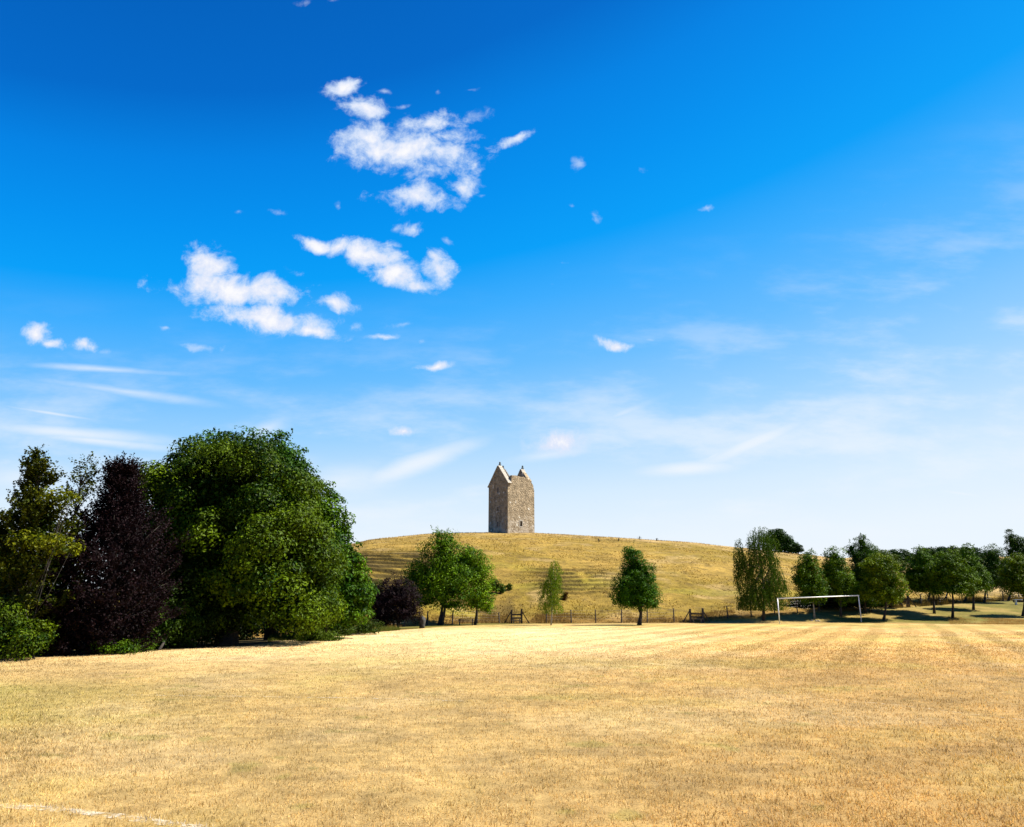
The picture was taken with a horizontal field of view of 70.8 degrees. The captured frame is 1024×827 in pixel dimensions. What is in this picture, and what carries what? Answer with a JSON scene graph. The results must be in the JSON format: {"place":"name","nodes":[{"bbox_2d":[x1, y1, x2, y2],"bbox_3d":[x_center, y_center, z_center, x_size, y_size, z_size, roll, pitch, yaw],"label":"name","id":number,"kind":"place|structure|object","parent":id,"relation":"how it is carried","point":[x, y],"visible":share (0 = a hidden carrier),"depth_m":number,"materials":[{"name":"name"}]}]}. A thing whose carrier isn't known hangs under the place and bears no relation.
{"place":"outdoors","nodes":[
{"label":"outdoors","id":0,"kind":"place"},
{"bbox_2d":[0,624,1023,826],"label":"field","id":1,"kind":"structure","parent":0,"point":[540,797],"depth_m":10.02,"materials":[{"name":"beige plant"}]},
{"bbox_2d":[0,596,60,661],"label":"leafy shrub","id":2,"kind":"object","parent":1,"relation":"on","point":[15,639],"visible":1,"depth_m":22.36,"materials":[{"name":"green plant"}]},
{"bbox_2d":[0,486,85,658],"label":"tree","id":3,"kind":"object","parent":1,"relation":"on","point":[42,541],"visible":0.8,"depth_m":23.65,"materials":[{"name":"green plant"}]},
{"bbox_2d":[26,451,197,655],"bbox_3d":[-14.807,5.113,26.415,5.389,7.723,5.780,0,-15,0],"label":"copper beech","id":4,"kind":"object","parent":1,"relation":"on","point":[117,526],"visible":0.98,"depth_m":25.77,"materials":[{"name":"purple plant"}]},
{"bbox_2d":[80,638,156,654],"bbox_3d":[-13.688,8.120,25.095,2.336,0.609,2.087,0,-15,0],"label":"leafy shrub","id":5,"kind":"object","parent":1,"relation":"on","point":[119,647],"visible":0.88,"depth_m":24.83,"materials":[{"name":"green plant"}]},
{"bbox_2d":[291,628,344,640],"bbox_3d":[-9.148,10.432,33.920,2.453,0.701,1.575,0,-15,0],"label":"leafy shrub","id":6,"kind":"object","parent":1,"relation":"on","point":[318,636],"visible":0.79,"depth_m":33.69,"materials":[{"name":"green plant"}]},
{"bbox_2d":[285,480,379,634],"bbox_3d":[-9.622,7.458,37.111,5.697,8.024,4.598,0,-15,0],"label":"broadleaf tree","id":7,"kind":"object","parent":1,"relation":"on","point":[358,594],"visible":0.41,"depth_m":36.67,"materials":[{"name":"green plant"}]},
{"bbox_2d":[327,619,384,635],"bbox_3d":[-9.082,11.947,40.281,2.438,0.992,4.406,-7,-16,23],"label":"leafy shrub","id":8,"kind":"object","parent":1,"relation":"on","point":[365,628],"visible":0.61,"depth_m":40.64,"materials":[{"name":"green plant"}]},
{"bbox_2d":[19,638,1002,826],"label":"pitch markings","id":9,"kind":"object","parent":1,"relation":"on","point":[165,820],"visible":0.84,"depth_m":5.99,"materials":[{"name":"paint"}]},
{"bbox_2d":[537,559,563,624],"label":"birch tree","id":10,"kind":"object","parent":1,"relation":"on","point":[551,585],"visible":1,"depth_m":58.55,"materials":[{"name":"green plant"}]},
{"bbox_2d":[607,540,664,624],"bbox_3d":[10.104,13.933,59.499,4.593,6.952,3.543,0,-15,0],"label":"hornbeam tree","id":11,"kind":"object","parent":1,"relation":"on","point":[634,588],"visible":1,"depth_m":58.77,"materials":[{"name":"green plant"}]},
{"bbox_2d":[777,595,861,623],"bbox_3d":[27.238,17.345,63.686,8.603,2.537,0.090,4,-15,-15],"label":"football goal","id":12,"kind":"object","parent":1,"relation":"on","point":[818,597],"visible":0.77,"depth_m":63.94,"materials":[{"name":"white paint"}]},
{"bbox_2d":[0,600,1023,659],"bbox_3d":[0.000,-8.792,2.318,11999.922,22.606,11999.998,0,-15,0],"label":"ground","id":13,"kind":"structure","parent":0,"point":[996,610],"depth_m":66.05,"materials":[{"name":"beige plant"}]},
{"bbox_2d":[0,444,89,657],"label":"mixed hedge tree","id":14,"kind":"object","parent":13,"relation":"on","point":[32,513],"visible":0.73,"depth_m":24.29,"materials":[{"name":"green plant"}]},
{"bbox_2d":[1,535,92,645],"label":"shaded tree","id":15,"kind":"object","parent":13,"relation":"on","point":[50,620],"visible":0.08,"depth_m":24.77,"materials":[{"name":"green plant"}]},
{"bbox_2d":[29,451,102,654],"bbox_3d":[-15.823,4.991,25.779,2.484,7.383,2.275,6,-16,-23],"label":"slender tree","id":16,"kind":"object","parent":13,"relation":"on","point":[89,482],"visible":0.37,"depth_m":26.30,"materials":[{"name":"green plant"}]},
{"bbox_2d":[117,588,211,650],"bbox_3d":[-14.005,8.098,28.445,2.586,2.450,4.467,-8,-17,29],"label":"leafy shrub","id":17,"kind":"object","parent":13,"relation":"on","point":[173,631],"visible":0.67,"depth_m":28.68,"materials":[{"name":"green plant"}]},
{"bbox_2d":[118,530,249,647],"bbox_3d":[-14.104,7.537,31.037,6.031,4.919,4.728,0,-15,0],"label":"shaded tree","id":18,"kind":"object","parent":13,"relation":"on","point":[213,614],"visible":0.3,"depth_m":30.12,"materials":[{"name":"green plant"}]},
{"bbox_2d":[69,601,356,646],"bbox_3d":[-17.446,10.626,37.200,8.994,2.809,20.988,-8,-17,28],"label":"hedge","id":19,"kind":"object","parent":13,"relation":"on","point":[244,633],"visible":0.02,"depth_m":39.58,"materials":[{"name":"green plant"}]},
{"bbox_2d":[137,431,349,644],"bbox_3d":[-13.678,5.665,33.421,13.026,9.642,8.441,-9,-17,30],"label":"broadleaf tree","id":20,"kind":"object","parent":13,"relation":"on","point":[263,548],"visible":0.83,"depth_m":31.27,"materials":[{"name":"green plant"}]},
{"bbox_2d":[175,425,323,639],"bbox_3d":[-14.046,6.066,37.755,6.983,11.178,6.110,-10,-18,33],"label":"broadleaf tree","id":21,"kind":"object","parent":13,"relation":"on","point":[291,457],"visible":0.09,"depth_m":38.07,"materials":[{"name":"green plant"}]},
{"bbox_2d":[267,625,399,642],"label":"green weeds","id":22,"kind":"object","parent":13,"relation":"on","point":[283,636],"visible":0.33,"depth_m":36.09,"materials":[{"name":"green plant"}]},
{"bbox_2d":[367,572,424,627],"bbox_3d":[-8.664,13.349,51.298,5.025,4.019,3.212,0,-15,0],"label":"purple plum","id":23,"kind":"object","parent":13,"relation":"on","point":[387,607],"visible":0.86,"depth_m":50.74,"materials":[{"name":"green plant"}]},
{"bbox_2d":[419,616,425,627],"bbox_3d":[-6.407,14.894,51.406,0.503,0.914,0.490,0,-15,0],"label":"litter bin","id":24,"kind":"object","parent":13,"relation":"on","point":[422,624],"visible":0.76,"depth_m":51.24,"materials":[{"name":"grey metal"}]},
{"bbox_2d":[366,611,499,626],"bbox_3d":[-7.114,16.186,56.357,1.785,1.522,17.142,-12,-19,38],"label":"wire fence","id":25,"kind":"object","parent":13,"relation":"on","point":[452,618],"visible":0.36,"depth_m":59.81,"materials":[{"name":"brown wood"}]},
{"bbox_2d":[399,525,484,624],"bbox_3d":[-5.733,13.098,58.550,7.185,8.075,5.649,0,-15,0],"label":"broadleaf tree","id":26,"kind":"object","parent":13,"relation":"on","point":[442,581],"visible":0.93,"depth_m":57.87,"materials":[{"name":"green plant"}]},
{"bbox_2d":[458,619,473,624],"bbox_3d":[-3.695,16.755,57.876,1.250,0.505,0.450,0,-15,0],"label":"timber bench","id":27,"kind":"object","parent":13,"relation":"on","point":[459,620],"visible":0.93,"depth_m":57.82,"materials":[{"name":"brown wood"}]},
{"bbox_2d":[454,545,498,624],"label":"broadleaf tree","id":28,"kind":"object","parent":13,"relation":"on","point":[480,603],"visible":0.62,"depth_m":59.09,"materials":[{"name":"green plant"}]},
{"bbox_2d":[505,609,528,623],"bbox_3d":[0.414,17.597,62.191,2.202,1.426,0.440,0,-15,0],"label":"wooden stile","id":29,"kind":"object","parent":13,"relation":"on","point":[519,618],"visible":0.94,"depth_m":62.18,"materials":[{"name":"brown wood"}]},
{"bbox_2d":[361,607,734,626],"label":"tall grass","id":30,"kind":"structure","parent":13,"relation":"on","point":[504,618],"depth_m":63.78,"materials":[{"name":"plant"}]},
{"bbox_2d":[546,608,674,622],"bbox_3d":[8.656,17.922,63.498,11.560,1.427,0.483,2,-15,-6],"label":"wire fence","id":31,"kind":"object","parent":13,"relation":"on","point":[647,615],"visible":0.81,"depth_m":63.64,"materials":[{"name":"brown wood"}]},
{"bbox_2d":[683,608,709,622],"bbox_3d":[16.391,18.033,63.962,2.452,1.435,0.340,0,-15,0],"label":"wooden stile","id":32,"kind":"object","parent":13,"relation":"on","point":[691,617],"visible":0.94,"depth_m":64.00,"materials":[{"name":"brown wood"}]},
{"bbox_2d":[732,526,791,620],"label":"weeping birch","id":33,"kind":"object","parent":13,"relation":"on","point":[748,567],"visible":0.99,"depth_m":65.24,"materials":[{"name":"green plant"}]},
{"bbox_2d":[726,600,869,616],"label":"wire fence","id":34,"kind":"object","parent":13,"relation":"on","point":[785,607],"visible":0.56,"depth_m":67.43,"materials":[{"name":"brown wood"}]},
{"bbox_2d":[789,548,831,617],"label":"cherry tree","id":35,"kind":"object","parent":13,"relation":"on","point":[807,578],"visible":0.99,"depth_m":66.30,"materials":[{"name":"green plant"}]},
{"bbox_2d":[817,545,863,616],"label":"cherry tree","id":36,"kind":"object","parent":13,"relation":"on","point":[841,581],"visible":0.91,"depth_m":67.27,"materials":[{"name":"green plant"}]},
{"bbox_2d":[843,532,877,612],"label":"cherry tree","id":37,"kind":"object","parent":13,"relation":"on","point":[856,554],"visible":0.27,"depth_m":69.84,"materials":[{"name":"green plant"}]},
{"bbox_2d":[861,599,884,611],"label":"leafy shrub","id":38,"kind":"object","parent":13,"relation":"on","point":[876,606],"visible":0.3,"depth_m":69.22,"materials":[{"name":"green plant"}]},
{"bbox_2d":[857,549,910,620],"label":"cherry tree","id":39,"kind":"object","parent":13,"relation":"on","point":[882,582],"visible":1,"depth_m":65.72,"materials":[{"name":"green plant"}]},
{"bbox_2d":[899,593,916,606],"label":"wooden stile","id":40,"kind":"object","parent":13,"relation":"on","point":[907,602],"visible":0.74,"depth_m":73.11,"materials":[{"name":"brown wood"}]},
{"bbox_2d":[898,544,938,613],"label":"cherry tree","id":41,"kind":"object","parent":13,"relation":"on","point":[914,572],"visible":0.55,"depth_m":69.76,"materials":[{"name":"green plant"}]},
{"bbox_2d":[922,548,984,617],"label":"cherry tree","id":42,"kind":"object","parent":13,"relation":"on","point":[948,574],"visible":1,"depth_m":67.20,"materials":[{"name":"green plant"}]},
{"bbox_2d":[891,593,1023,608],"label":"tall grass","id":43,"kind":"structure","parent":13,"relation":"on","point":[945,601],"depth_m":78.64,"materials":[{"name":"plant"}]},
{"bbox_2d":[920,591,1018,604],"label":"wire fence","id":44,"kind":"object","parent":13,"relation":"on","point":[966,597],"visible":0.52,"depth_m":80.84,"materials":[{"name":"brown wood"}]},
{"bbox_2d":[959,542,993,609],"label":"cherry tree","id":45,"kind":"object","parent":13,"relation":"on","point":[968,553],"visible":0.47,"depth_m":72.75,"materials":[{"name":"green plant"}]},
{"bbox_2d":[948,617,1023,624],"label":"rough grass","id":46,"kind":"structure","parent":13,"relation":"on","point":[993,621],"depth_m":63.84,"materials":[{"name":"plant"}]},
{"bbox_2d":[975,543,1008,602],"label":"cherry tree","id":47,"kind":"object","parent":13,"relation":"on","point":[992,559],"visible":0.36,"depth_m":79.97,"materials":[{"name":"green plant"}]},
{"bbox_2d":[995,552,1023,615],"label":"cherry tree","id":48,"kind":"object","parent":13,"relation":"on","point":[1011,573],"visible":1,"depth_m":68.94,"materials":[{"name":"green plant"}]},
{"bbox_2d":[1003,529,1023,600],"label":"cherry tree","id":49,"kind":"object","parent":13,"relation":"on","point":[1015,545],"visible":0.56,"depth_m":84.58,"materials":[{"name":"green plant"}]},
{"bbox_2d":[1012,599,1023,604],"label":"white bench","id":50,"kind":"object","parent":13,"relation":"on","point":[1017,600],"visible":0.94,"depth_m":77.42,"materials":[{"name":"paint"}]},
{"bbox_2d":[0,0,1023,586],"label":"sky","id":51,"kind":"structure","parent":0,"point":[711,272],"materials":[{"name":"blue"}]},
{"bbox_2d":[89,532,1022,639],"bbox_3d":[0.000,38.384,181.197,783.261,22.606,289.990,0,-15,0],"label":"hill","id":52,"kind":"structure","parent":0,"point":[681,588],"depth_m":83.66,"materials":[{"name":"yellow plant"}]},
{"bbox_2d":[370,579,382,591],"bbox_3d":[-12.158,15.381,63.335,1.932,1.715,1.656,0,-15,0],"label":"hawthorn bush","id":53,"kind":"object","parent":52,"relation":"on","point":[376,582],"visible":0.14,"depth_m":63.30,"materials":[{"name":"green plant"}]},
{"bbox_2d":[487,579,506,593],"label":"hill bush","id":54,"kind":"object","parent":52,"relation":"on","point":[500,587],"visible":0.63,"depth_m":72.03,"materials":[{"name":"green plant"}]},
{"bbox_2d":[505,583,512,590],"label":"hill bush","id":55,"kind":"object","parent":52,"relation":"on","point":[508,586],"visible":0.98,"depth_m":73.50,"materials":[{"name":"green plant"}]},
{"bbox_2d":[488,462,534,532],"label":"stone tower","id":56,"kind":"structure","parent":52,"relation":"on","point":[511,503],"depth_m":128.16,"materials":[{"name":"brown stone"}]},
{"bbox_2d":[560,591,568,599],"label":"bush","id":57,"kind":"object","parent":52,"relation":"on","point":[565,595],"visible":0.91,"depth_m":70.45,"materials":[{"name":"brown plant"}]},
{"bbox_2d":[764,528,798,552],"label":"distant ridge tree","id":58,"kind":"object","parent":52,"relation":"on","point":[786,542],"visible":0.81,"depth_m":123.56,"materials":[{"name":"green plant"}]},
{"bbox_2d":[790,543,803,553],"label":"distant ridge bush","id":59,"kind":"object","parent":52,"relation":"on","point":[796,549],"visible":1,"depth_m":121.87,"materials":[{"name":"green plant"}]},
{"bbox_2d":[784,591,891,607],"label":"hedge","id":60,"kind":"object","parent":52,"relation":"on","point":[829,603],"visible":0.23,"depth_m":69.83,"materials":[{"name":"green plant"}]},
{"bbox_2d":[869,544,909,571],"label":"hedge bush","id":61,"kind":"object","parent":52,"relation":"on","point":[894,558],"visible":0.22,"depth_m":109.12,"materials":[{"name":"green plant"}]},
{"bbox_2d":[888,549,910,562],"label":"distant tree","id":62,"kind":"object","parent":52,"relation":"on","point":[902,557],"visible":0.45,"depth_m":293.40,"materials":[{"name":"green plant"}]},
{"bbox_2d":[902,551,916,563],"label":"distant tree","id":63,"kind":"object","parent":52,"relation":"on","point":[908,555],"visible":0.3,"depth_m":292.04,"materials":[{"name":"green plant"}]},
{"bbox_2d":[922,547,937,560],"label":"distant tree","id":64,"kind":"object","parent":52,"relation":"on","point":[930,553],"visible":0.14,"depth_m":293.44,"materials":[{"name":"green plant"}]},
{"bbox_2d":[926,546,950,556],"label":"distant tree","id":65,"kind":"object","parent":52,"relation":"on","point":[937,549],"visible":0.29,"depth_m":293.87,"materials":[{"name":"green plant"}]},
{"bbox_2d":[943,545,961,554],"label":"distant tree","id":66,"kind":"object","parent":52,"relation":"on","point":[952,548],"visible":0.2,"depth_m":293.46,"materials":[{"name":"green plant"}]},
{"bbox_2d":[967,547,984,560],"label":"distant tree","id":67,"kind":"object","parent":52,"relation":"on","point":[977,550],"visible":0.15,"depth_m":293.28,"materials":[{"name":"green plant"}]},
{"bbox_2d":[963,558,1008,601],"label":"cherry tree","id":68,"kind":"object","parent":52,"relation":"on","point":[965,599],"visible":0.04,"depth_m":79.35,"materials":[{"name":"green plant"}]}
]}

